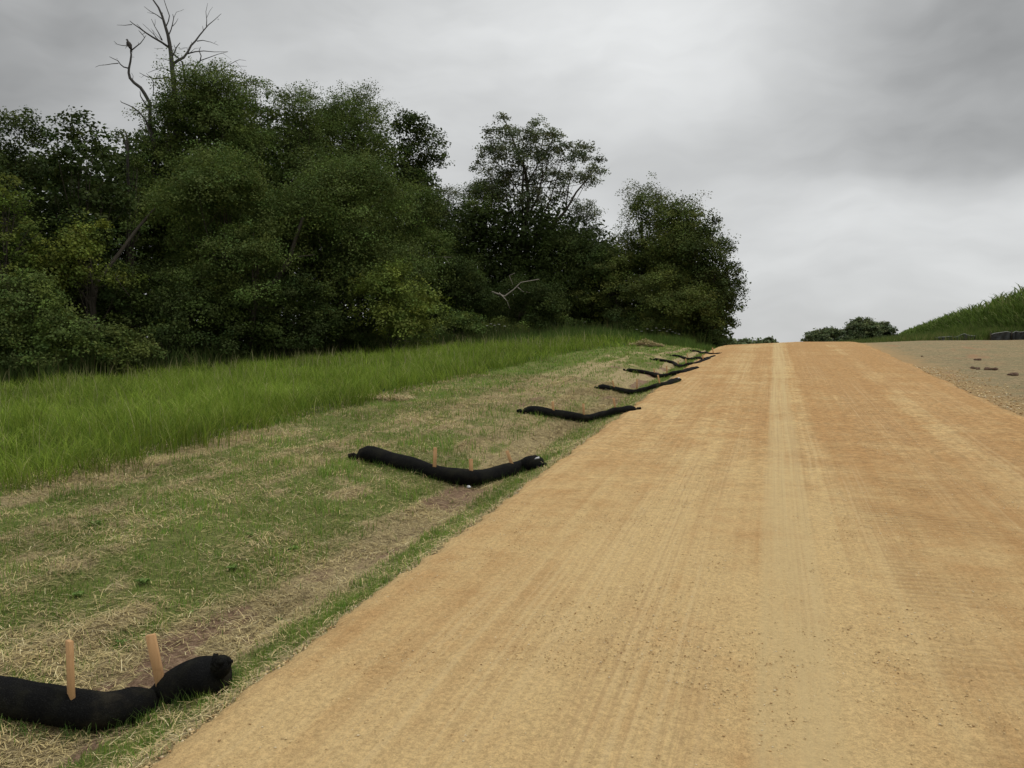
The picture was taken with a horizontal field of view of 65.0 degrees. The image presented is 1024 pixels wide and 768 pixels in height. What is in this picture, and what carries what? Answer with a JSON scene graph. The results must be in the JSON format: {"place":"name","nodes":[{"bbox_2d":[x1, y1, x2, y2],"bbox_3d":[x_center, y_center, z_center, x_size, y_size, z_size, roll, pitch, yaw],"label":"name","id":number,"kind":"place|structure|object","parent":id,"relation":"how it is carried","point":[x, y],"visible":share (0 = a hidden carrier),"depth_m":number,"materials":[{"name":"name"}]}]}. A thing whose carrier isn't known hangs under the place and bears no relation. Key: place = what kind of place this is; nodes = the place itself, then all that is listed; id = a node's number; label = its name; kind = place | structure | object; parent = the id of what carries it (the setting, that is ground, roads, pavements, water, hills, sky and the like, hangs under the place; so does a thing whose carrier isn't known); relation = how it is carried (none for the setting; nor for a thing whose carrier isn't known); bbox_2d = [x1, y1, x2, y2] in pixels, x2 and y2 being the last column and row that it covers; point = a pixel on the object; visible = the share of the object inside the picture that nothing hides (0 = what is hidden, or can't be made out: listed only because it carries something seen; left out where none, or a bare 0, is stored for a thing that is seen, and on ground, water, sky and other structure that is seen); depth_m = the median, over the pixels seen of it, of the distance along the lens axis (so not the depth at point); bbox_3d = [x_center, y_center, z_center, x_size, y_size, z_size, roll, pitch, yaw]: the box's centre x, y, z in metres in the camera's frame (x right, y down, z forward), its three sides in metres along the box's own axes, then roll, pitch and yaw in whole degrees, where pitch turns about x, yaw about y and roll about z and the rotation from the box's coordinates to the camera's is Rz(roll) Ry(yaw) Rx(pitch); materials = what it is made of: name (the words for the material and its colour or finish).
{"place":"outdoors","nodes":[
{"label":"outdoors","id":0,"kind":"place"},
{"bbox_2d":[0,340,1023,767],"bbox_3d":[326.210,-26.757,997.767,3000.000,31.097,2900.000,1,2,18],"label":"ground","id":1,"kind":"structure","parent":0,"point":[1002,356],"depth_m":6.35,"materials":[{"name":"brown soil"}]},
{"bbox_2d":[0,324,43,374],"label":"bush","id":2,"kind":"object","parent":1,"relation":"on","point":[24,349],"visible":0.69,"depth_m":23.44,"materials":[{"name":"green plant"}]},
{"bbox_2d":[0,172,57,322],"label":"tree","id":3,"kind":"object","parent":1,"relation":"on","point":[30,260],"visible":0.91,"depth_m":26.34,"materials":[{"name":"green plant"}]},
{"bbox_2d":[0,150,70,331],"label":"tree","id":4,"kind":"object","parent":1,"relation":"on","point":[3,172],"visible":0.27,"depth_m":28.24,"materials":[{"name":"green plant"}]},
{"bbox_2d":[0,105,75,333],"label":"tree","id":5,"kind":"object","parent":1,"relation":"on","point":[21,169],"visible":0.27,"depth_m":30.57,"materials":[{"name":"green plant"}]},
{"bbox_2d":[0,266,107,370],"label":"bush","id":6,"kind":"object","parent":1,"relation":"on","point":[17,305],"visible":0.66,"depth_m":24.41,"materials":[{"name":"green plant"}]},
{"bbox_2d":[15,312,116,370],"bbox_3d":[-13.741,-1.016,24.102,2.709,2.318,2.850,1,2,18],"label":"bush","id":7,"kind":"object","parent":1,"relation":"on","point":[77,339],"visible":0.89,"depth_m":24.04,"materials":[{"name":"green plant"}]},
{"bbox_2d":[65,639,74,699],"bbox_3d":[-1.946,1.294,3.546,0.041,0.331,0.023,2,3,38],"label":"wooden stake","id":8,"kind":"object","parent":1,"relation":"on","point":[70,668],"visible":0.66,"depth_m":3.53,"materials":[{"name":"brown wood"}]},
{"bbox_2d":[14,105,147,355],"bbox_3d":[-16.498,-5.417,30.470,5.164,10.367,4.747,1,2,18],"label":"tree","id":9,"kind":"object","parent":1,"relation":"on","point":[96,150],"visible":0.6,"depth_m":30.38,"materials":[{"name":"green plant"}]},
{"bbox_2d":[25,206,149,349],"bbox_3d":[-15.130,-3.148,28.029,4.056,6.029,3.459,1,2,18],"label":"tree","id":10,"kind":"object","parent":1,"relation":"on","point":[86,243],"visible":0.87,"depth_m":27.90,"materials":[{"name":"green plant"}]},
{"bbox_2d":[0,653,232,730],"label":"filter sock","id":11,"kind":"object","parent":1,"relation":"on","point":[49,704],"visible":0.93,"depth_m":3.57,"materials":[{"name":"fabric"}]},
{"bbox_2d":[88,208,155,334],"bbox_3d":[-14.382,-4.264,29.519,1.676,4.980,3.183,0,2,-7],"label":"leaning trunk","id":12,"kind":"object","parent":1,"relation":"on","point":[114,259],"visible":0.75,"depth_m":29.53,"materials":[{"name":"brown plant"}]},
{"bbox_2d":[79,318,166,374],"bbox_3d":[-12.272,-1.082,25.704,2.147,2.049,2.936,1,2,18],"label":"bush","id":13,"kind":"object","parent":1,"relation":"on","point":[114,336],"visible":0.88,"depth_m":25.46,"materials":[{"name":"green plant"}]},
{"bbox_2d":[102,127,157,359],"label":"tree","id":14,"kind":"object","parent":1,"relation":"on","point":[130,228],"visible":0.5,"depth_m":33.72,"materials":[{"name":"green plant"}]},
{"bbox_2d":[120,131,130,191],"bbox_3d":[-16.416,-9.288,34.215,0.435,2.952,0.212,0,2,4],"label":"broken snag","id":15,"kind":"object","parent":14,"relation":"attached to","point":[126,143],"visible":0.54,"depth_m":34.14,"materials":[{"name":"grey wood"}]},
{"bbox_2d":[92,247,178,352],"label":"tree","id":16,"kind":"object","parent":1,"relation":"on","point":[130,297],"visible":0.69,"depth_m":28.77,"materials":[{"name":"green plant"}]},
{"bbox_2d":[135,578,151,583],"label":"weed plant","id":17,"kind":"object","parent":1,"relation":"on","point":[141,580],"visible":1,"depth_m":5.00,"materials":[{"name":"green plant"}]},
{"bbox_2d":[145,633,163,685],"bbox_3d":[-1.660,1.330,3.765,0.101,0.325,0.026,0,2,0],"label":"wooden stake","id":18,"kind":"object","parent":1,"relation":"on","point":[155,657],"visible":0.6,"depth_m":3.75,"materials":[{"name":"brown wood"}]},
{"bbox_2d":[121,98,197,339],"bbox_3d":[-15.580,-6.846,36.537,3.843,12.109,3.839,0,2,-9],"label":"tree","id":19,"kind":"object","parent":1,"relation":"on","point":[160,238],"visible":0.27,"depth_m":36.23,"materials":[{"name":"green plant"}]},
{"bbox_2d":[123,319,215,364],"bbox_3d":[-11.827,-1.255,27.685,3.185,2.012,2.124,-1,3,-26],"label":"bush","id":20,"kind":"object","parent":1,"relation":"on","point":[191,339],"visible":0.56,"depth_m":27.43,"materials":[{"name":"green plant"}]},
{"bbox_2d":[133,280,244,358],"bbox_3d":[-11.901,-2.110,29.701,4.485,3.396,3.850,1,3,30],"label":"bush","id":21,"kind":"object","parent":1,"relation":"on","point":[192,303],"visible":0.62,"depth_m":28.82,"materials":[{"name":"green plant"}]},
{"bbox_2d":[102,46,291,343],"bbox_3d":[-14.426,-8.183,37.800,8.738,14.454,8.614,0,2,-7],"label":"tree","id":22,"kind":"object","parent":1,"relation":"on","point":[193,99],"visible":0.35,"depth_m":36.59,"materials":[{"name":"green plant"}]},
{"bbox_2d":[128,136,314,331],"bbox_3d":[-11.368,-5.130,31.965,7.464,9.018,7.000,1,2,18],"label":"tree","id":23,"kind":"object","parent":1,"relation":"on","point":[218,184],"visible":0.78,"depth_m":30.82,"materials":[{"name":"green plant"}]},
{"bbox_2d":[184,319,263,362],"bbox_3d":[-10.599,-1.434,29.927,2.830,1.967,3.289,1,2,18],"label":"bush","id":24,"kind":"object","parent":1,"relation":"on","point":[227,342],"visible":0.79,"depth_m":29.21,"materials":[{"name":"green plant"}]},
{"bbox_2d":[199,214,302,350],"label":"tree","id":25,"kind":"object","parent":1,"relation":"on","point":[245,295],"visible":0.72,"depth_m":30.22,"materials":[{"name":"green plant"}]},
{"bbox_2d":[219,75,284,327],"bbox_3d":[-12.664,-8.195,39.839,4.045,13.943,4.318,1,2,18],"label":"tree","id":26,"kind":"object","parent":1,"relation":"on","point":[268,93],"visible":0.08,"depth_m":39.59,"materials":[{"name":"green plant"}]},
{"bbox_2d":[241,315,324,358],"bbox_3d":[-8.763,-1.674,30.794,3.350,1.969,2.736,0,2,-7],"label":"bush","id":27,"kind":"object","parent":1,"relation":"on","point":[275,330],"visible":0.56,"depth_m":30.26,"materials":[{"name":"green plant"}]},
{"bbox_2d":[251,217,314,310],"bbox_3d":[-9.073,-4.560,31.433,3.054,4.109,1.401,0,2,1],"label":"leaning trunk","id":28,"kind":"object","parent":1,"relation":"on","point":[293,245],"visible":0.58,"depth_m":31.95,"materials":[{"name":"brown plant"}]},
{"bbox_2d":[236,270,351,357],"bbox_3d":[-8.564,-2.582,31.433,4.188,3.674,4.099,1,2,18],"label":"bush","id":29,"kind":"object","parent":1,"relation":"on","point":[317,318],"visible":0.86,"depth_m":30.99,"materials":[{"name":"green plant"}]},
{"bbox_2d":[242,79,349,342],"bbox_3d":[-10.960,-8.448,40.387,6.313,14.033,6.916,0,2,-1],"label":"tree","id":30,"kind":"object","parent":1,"relation":"on","point":[292,138],"visible":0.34,"depth_m":39.66,"materials":[{"name":"green plant"}]},
{"bbox_2d":[0,326,650,493],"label":"tall grass","id":31,"kind":"structure","parent":1,"relation":"on","point":[222,392],"depth_m":13.98,"materials":[{"name":"green plant"}]},
{"bbox_2d":[0,373,667,767],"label":"straw mulch","id":32,"kind":"object","parent":1,"relation":"on","point":[86,673],"visible":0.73,"depth_m":5.69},
{"bbox_2d":[72,591,84,595],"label":"weed plant","id":33,"kind":"object","parent":32,"relation":"on","point":[77,593],"visible":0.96,"depth_m":4.76,"materials":[{"name":"green plant"}]},
{"bbox_2d":[114,638,126,644],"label":"weed plant","id":34,"kind":"object","parent":32,"relation":"on","point":[117,641],"visible":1,"depth_m":4.27,"materials":[{"name":"green plant"}]},
{"bbox_2d":[0,380,679,749],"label":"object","id":35,"kind":"structure","parent":1,"relation":"on","point":[182,700],"depth_m":3.59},
{"bbox_2d":[302,313,386,355],"bbox_3d":[-6.811,-1.923,32.836,3.535,1.965,2.666,-1,3,-26],"label":"bush","id":36,"kind":"object","parent":1,"relation":"on","point":[357,335],"visible":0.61,"depth_m":32.88,"materials":[{"name":"green plant"}]},
{"bbox_2d":[238,133,458,328],"bbox_3d":[-7.490,-6.177,35.866,10.012,10.028,10.483,1,2,18],"label":"tree","id":37,"kind":"object","parent":1,"relation":"on","point":[358,251],"visible":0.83,"depth_m":34.07,"materials":[{"name":"green plant"}]},
{"bbox_2d":[293,78,411,331],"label":"tree","id":38,"kind":"object","parent":1,"relation":"on","point":[364,119],"visible":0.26,"depth_m":41.53,"materials":[{"name":"green plant"}]},
{"bbox_2d":[0,318,715,387],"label":"weeds","id":39,"kind":"object","parent":1,"relation":"on","point":[677,340],"visible":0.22,"depth_m":32.38,"materials":[{"name":"green plant"}]},
{"bbox_2d":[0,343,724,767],"bbox_3d":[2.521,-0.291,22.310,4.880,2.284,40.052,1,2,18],"label":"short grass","id":40,"kind":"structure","parent":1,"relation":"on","point":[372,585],"depth_m":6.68,"materials":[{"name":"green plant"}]},
{"bbox_2d":[0,87,735,366],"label":"woodland","id":41,"kind":"object","parent":1,"relation":"on","point":[98,167],"visible":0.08,"depth_m":47.61,"materials":[{"name":"green plant"}]},
{"bbox_2d":[96,34,162,236],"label":"dead tree","id":42,"kind":"object","parent":41,"relation":"on","point":[142,91],"visible":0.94,"depth_m":36.63,"materials":[{"name":"grey wood"}]},
{"bbox_2d":[126,39,131,50],"bbox_3d":[-17.433,-15.412,36.599,0.290,0.605,0.173,-1,3,-25],"label":"bird","id":43,"kind":"object","parent":42,"relation":"on","point":[128,43],"visible":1,"depth_m":36.56},
{"bbox_2d":[123,0,268,230],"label":"dead tree","id":44,"kind":"object","parent":41,"relation":"on","point":[169,45],"visible":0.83,"depth_m":37.98,"materials":[{"name":"grey wood"}]},
{"bbox_2d":[355,391,417,400],"bbox_3d":[-2.195,0.203,13.992,1.213,0.170,0.706,1,2,18],"label":"straw heap","id":45,"kind":"object","parent":1,"relation":"on","point":[400,397],"visible":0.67,"depth_m":13.90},
{"bbox_2d":[342,255,454,349],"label":"tree","id":46,"kind":"object","parent":1,"relation":"on","point":[413,319],"visible":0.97,"depth_m":32.17,"materials":[{"name":"green plant"}]},
{"bbox_2d":[363,321,448,347],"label":"bush","id":47,"kind":"object","parent":1,"relation":"on","point":[408,341],"visible":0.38,"depth_m":35.35,"materials":[{"name":"green plant"}]},
{"bbox_2d":[356,180,462,324],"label":"tree","id":48,"kind":"object","parent":1,"relation":"on","point":[422,231],"visible":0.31,"depth_m":41.56,"materials":[{"name":"green plant"}]},
{"bbox_2d":[379,106,471,307],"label":"tree","id":49,"kind":"object","parent":1,"relation":"on","point":[426,157],"visible":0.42,"depth_m":45.06,"materials":[{"name":"green plant"}]},
{"bbox_2d":[433,447,436,466],"bbox_3d":[-0.796,0.792,8.281,0.046,0.277,0.016,0,2,4],"label":"wooden stake","id":50,"kind":"object","parent":1,"relation":"on","point":[434,456],"visible":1,"depth_m":8.27,"materials":[{"name":"brown wood"}]},
{"bbox_2d":[348,446,546,485],"bbox_3d":[-0.682,0.861,8.510,2.093,0.395,0.667,0,2,-9],"label":"filter sock","id":51,"kind":"object","parent":1,"relation":"on","point":[465,477],"visible":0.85,"depth_m":8.41,"materials":[{"name":"fabric"}]},
{"bbox_2d":[426,182,470,301],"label":"tree","id":52,"kind":"object","parent":1,"relation":"on","point":[454,192],"visible":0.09,"depth_m":53.17,"materials":[{"name":"green plant"}]},
{"bbox_2d":[433,309,490,339],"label":"bush","id":53,"kind":"object","parent":1,"relation":"on","point":[474,326],"visible":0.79,"depth_m":39.77,"materials":[{"name":"green plant"}]},
{"bbox_2d":[421,252,509,333],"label":"tree","id":54,"kind":"object","parent":1,"relation":"on","point":[457,291],"visible":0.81,"depth_m":43.24,"materials":[{"name":"green plant"}]},
{"bbox_2d":[492,273,538,307],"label":"dead branch","id":55,"kind":"object","parent":54,"relation":"attached to","point":[500,294],"visible":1,"depth_m":43.01,"materials":[{"name":"grey wood"}]},
{"bbox_2d":[469,459,472,470],"bbox_3d":[-0.424,0.880,8.306,0.045,0.210,0.019,-1,2,-19],"label":"wooden stake","id":56,"kind":"object","parent":1,"relation":"on","point":[470,464],"visible":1,"depth_m":8.30,"materials":[{"name":"brown wood"}]},
{"bbox_2d":[452,175,530,315],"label":"tree","id":57,"kind":"object","parent":1,"relation":"on","point":[472,201],"visible":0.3,"depth_m":49.78,"materials":[{"name":"green plant"}]},
{"bbox_2d":[479,315,532,333],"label":"bush","id":58,"kind":"object","parent":1,"relation":"on","point":[496,321],"visible":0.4,"depth_m":42.16,"materials":[{"name":"green plant"}]},
{"bbox_2d":[505,450,512,463],"bbox_3d":[-0.015,0.831,8.687,0.113,0.232,0.018,0,2,0],"label":"wooden stake","id":59,"kind":"object","parent":1,"relation":"on","point":[509,456],"visible":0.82,"depth_m":8.68,"materials":[{"name":"brown wood"}]},
{"bbox_2d":[472,270,571,330],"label":"tree","id":60,"kind":"object","parent":1,"relation":"on","point":[542,296],"visible":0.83,"depth_m":43.88,"materials":[{"name":"green plant"}]},
{"bbox_2d":[467,111,610,289],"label":"tree","id":61,"kind":"object","parent":1,"relation":"on","point":[507,178],"visible":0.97,"depth_m":49.55,"materials":[{"name":"green plant"}]},
{"bbox_2d":[518,311,576,334],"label":"bush","id":62,"kind":"object","parent":1,"relation":"on","point":[568,319],"visible":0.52,"depth_m":43.35,"materials":[{"name":"green plant"}]},
{"bbox_2d":[502,220,632,325],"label":"tree","id":63,"kind":"object","parent":1,"relation":"on","point":[561,264],"visible":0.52,"depth_m":47.68,"materials":[{"name":"green plant"}]},
{"bbox_2d":[517,405,640,421],"bbox_3d":[1.093,0.459,12.660,1.921,0.308,0.785,1,2,18],"label":"filter sock","id":64,"kind":"object","parent":1,"relation":"on","point":[563,414],"visible":0.89,"depth_m":12.59,"materials":[{"name":"fabric"}]},
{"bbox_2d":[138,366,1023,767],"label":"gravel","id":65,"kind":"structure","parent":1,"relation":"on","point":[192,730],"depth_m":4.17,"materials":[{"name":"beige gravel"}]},
{"bbox_2d":[555,198,613,247],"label":"tree","id":66,"kind":"object","parent":1,"relation":"on","point":[588,215],"visible":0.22,"depth_m":53.22,"materials":[{"name":"green plant"}]},
{"bbox_2d":[566,241,658,328],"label":"tree","id":67,"kind":"object","parent":1,"relation":"on","point":[597,296],"visible":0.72,"depth_m":47.18,"materials":[{"name":"green plant"}]},
{"bbox_2d":[595,377,681,394],"bbox_3d":[2.645,0.052,16.247,1.890,0.358,0.932,0,2,-6],"label":"filter sock","id":68,"kind":"object","parent":1,"relation":"on","point":[632,391],"visible":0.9,"depth_m":16.47,"materials":[{"name":"fabric"}]},
{"bbox_2d":[605,171,674,310],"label":"tree","id":69,"kind":"object","parent":1,"relation":"on","point":[637,204],"visible":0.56,"depth_m":48.62,"materials":[{"name":"green plant"}]},
{"bbox_2d":[622,311,665,332],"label":"bush","id":70,"kind":"object","parent":1,"relation":"on","point":[651,319],"visible":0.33,"depth_m":42.98,"materials":[{"name":"green plant"}]},
{"bbox_2d":[628,339,663,346],"bbox_3d":[5.540,-1.719,33.249,1.688,0.387,1.228,1,2,18],"label":"straw heap","id":71,"kind":"object","parent":1,"relation":"on","point":[641,342],"visible":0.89,"depth_m":33.14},
{"bbox_2d":[623,366,698,377],"bbox_3d":[3.946,-0.291,19.887,1.418,0.293,2.094,-1,3,-32],"label":"filter sock","id":72,"kind":"object","parent":1,"relation":"on","point":[655,374],"visible":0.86,"depth_m":19.99,"materials":[{"name":"fabric"}]},
{"bbox_2d":[614,261,728,338],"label":"tree","id":73,"kind":"object","parent":1,"relation":"on","point":[682,304],"visible":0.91,"depth_m":42.96,"materials":[{"name":"green plant"}]},
{"bbox_2d":[650,357,710,367],"bbox_3d":[5.126,-0.628,23.078,1.427,0.300,3.356,0,2,-8],"label":"filter sock","id":74,"kind":"object","parent":1,"relation":"on","point":[677,364],"visible":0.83,"depth_m":22.98,"materials":[{"name":"fabric"}]},
{"bbox_2d":[636,190,744,329],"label":"tree","id":75,"kind":"object","parent":1,"relation":"on","point":[678,231],"visible":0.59,"depth_m":45.31,"materials":[{"name":"green plant"}]},
{"bbox_2d":[670,354,715,359],"bbox_3d":[5.808,-0.840,25.439,0.790,0.185,4.853,0,2,0],"label":"filter sock","id":76,"kind":"object","parent":1,"relation":"on","point":[686,358],"visible":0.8,"depth_m":26.08,"materials":[{"name":"fabric"}]},
{"bbox_2d":[673,320,714,342],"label":"bush","id":77,"kind":"object","parent":1,"relation":"on","point":[695,330],"visible":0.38,"depth_m":43.63,"materials":[{"name":"green plant"}]},
{"bbox_2d":[690,350,721,353],"bbox_3d":[7.040,-1.169,29.449,0.506,0.192,8.240,0,2,8],"label":"filter sock","id":78,"kind":"object","parent":1,"relation":"on","point":[706,352],"visible":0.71,"depth_m":28.13,"materials":[{"name":"fabric"}]},
{"bbox_2d":[693,329,725,347],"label":"bush","id":79,"kind":"object","parent":1,"relation":"on","point":[716,338],"visible":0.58,"depth_m":43.22,"materials":[{"name":"green plant"}]},
{"bbox_2d":[674,213,750,337],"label":"tree","id":80,"kind":"object","parent":1,"relation":"on","point":[706,268],"visible":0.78,"depth_m":43.99,"materials":[{"name":"green plant"}]},
{"bbox_2d":[728,338,746,344],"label":"tree","id":81,"kind":"object","parent":1,"relation":"on","point":[734,342],"visible":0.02,"depth_m":69.57,"materials":[{"name":"green plant"}]},
{"bbox_2d":[733,337,761,343],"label":"tree","id":82,"kind":"object","parent":1,"relation":"on","point":[747,341],"visible":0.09,"depth_m":71.51,"materials":[{"name":"green plant"}]},
{"bbox_2d":[753,336,778,343],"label":"tree","id":83,"kind":"object","parent":1,"relation":"on","point":[768,339],"visible":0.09,"depth_m":73.53,"materials":[{"name":"green plant"}]},
{"bbox_2d":[800,329,833,341],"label":"tree","id":84,"kind":"object","parent":1,"relation":"on","point":[818,336],"visible":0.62,"depth_m":126.51,"materials":[{"name":"green plant"}]},
{"bbox_2d":[802,326,853,341],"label":"tree","id":85,"kind":"object","parent":1,"relation":"on","point":[834,333],"visible":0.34,"depth_m":127.50,"materials":[{"name":"green plant"}]},
{"bbox_2d":[838,316,885,339],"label":"tree","id":86,"kind":"object","parent":1,"relation":"on","point":[861,328],"visible":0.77,"depth_m":130.01,"materials":[{"name":"green plant"}]},
{"bbox_2d":[876,321,898,336],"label":"tree","id":87,"kind":"object","parent":1,"relation":"on","point":[889,328],"visible":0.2,"depth_m":132.11,"materials":[{"name":"green plant"}]},
{"bbox_2d":[835,320,1023,342],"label":"weeds","id":88,"kind":"object","parent":1,"relation":"on","point":[984,332],"visible":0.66,"depth_m":45.32,"materials":[{"name":"green plant"}]},
{"bbox_2d":[935,334,976,339],"bbox_3d":[21.881,-2.290,39.762,2.264,0.413,0.335,0,2,-10],"label":"silt fence","id":89,"kind":"object","parent":1,"relation":"on","point":[943,338],"visible":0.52,"depth_m":39.82,"materials":[{"name":"fabric"}]},
{"bbox_2d":[898,283,1023,336],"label":"grassy bank","id":90,"kind":"object","parent":1,"relation":"on","point":[1004,310],"visible":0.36,"depth_m":53.97,"materials":[{"name":"green plant"}]},
{"bbox_2d":[984,367,997,369],"bbox_3d":[10.891,-0.344,18.366,0.217,0.095,0.369,0,2,-5],"label":"soil clod","id":91,"kind":"object","parent":1,"relation":"on","point":[989,368],"visible":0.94,"depth_m":18.29,"materials":[{"name":"soil"}]},
{"bbox_2d":[990,330,1023,339],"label":"silt fence","id":92,"kind":"object","parent":1,"relation":"on","point":[1015,335],"visible":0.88,"depth_m":35.25,"materials":[{"name":"fabric"}]},
{"bbox_2d":[1006,372,1018,375],"bbox_3d":[10.539,-0.201,16.933,0.203,0.100,0.224,1,2,18],"label":"soil clod","id":93,"kind":"object","parent":1,"relation":"on","point":[1014,374],"visible":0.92,"depth_m":16.85,"materials":[{"name":"soil"}]},
{"bbox_2d":[0,0,1023,342],"label":"sky","id":94,"kind":"structure","parent":0,"point":[865,158],"materials":[{"name":"grey"}]},
{"bbox_2d":[151,342,1023,767],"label":"road","id":95,"kind":"structure","parent":0,"point":[623,712],"depth_m":4.20,"materials":[{"name":"dirt"},{"name":"sand"},{"name":"gravel"}]}
]}

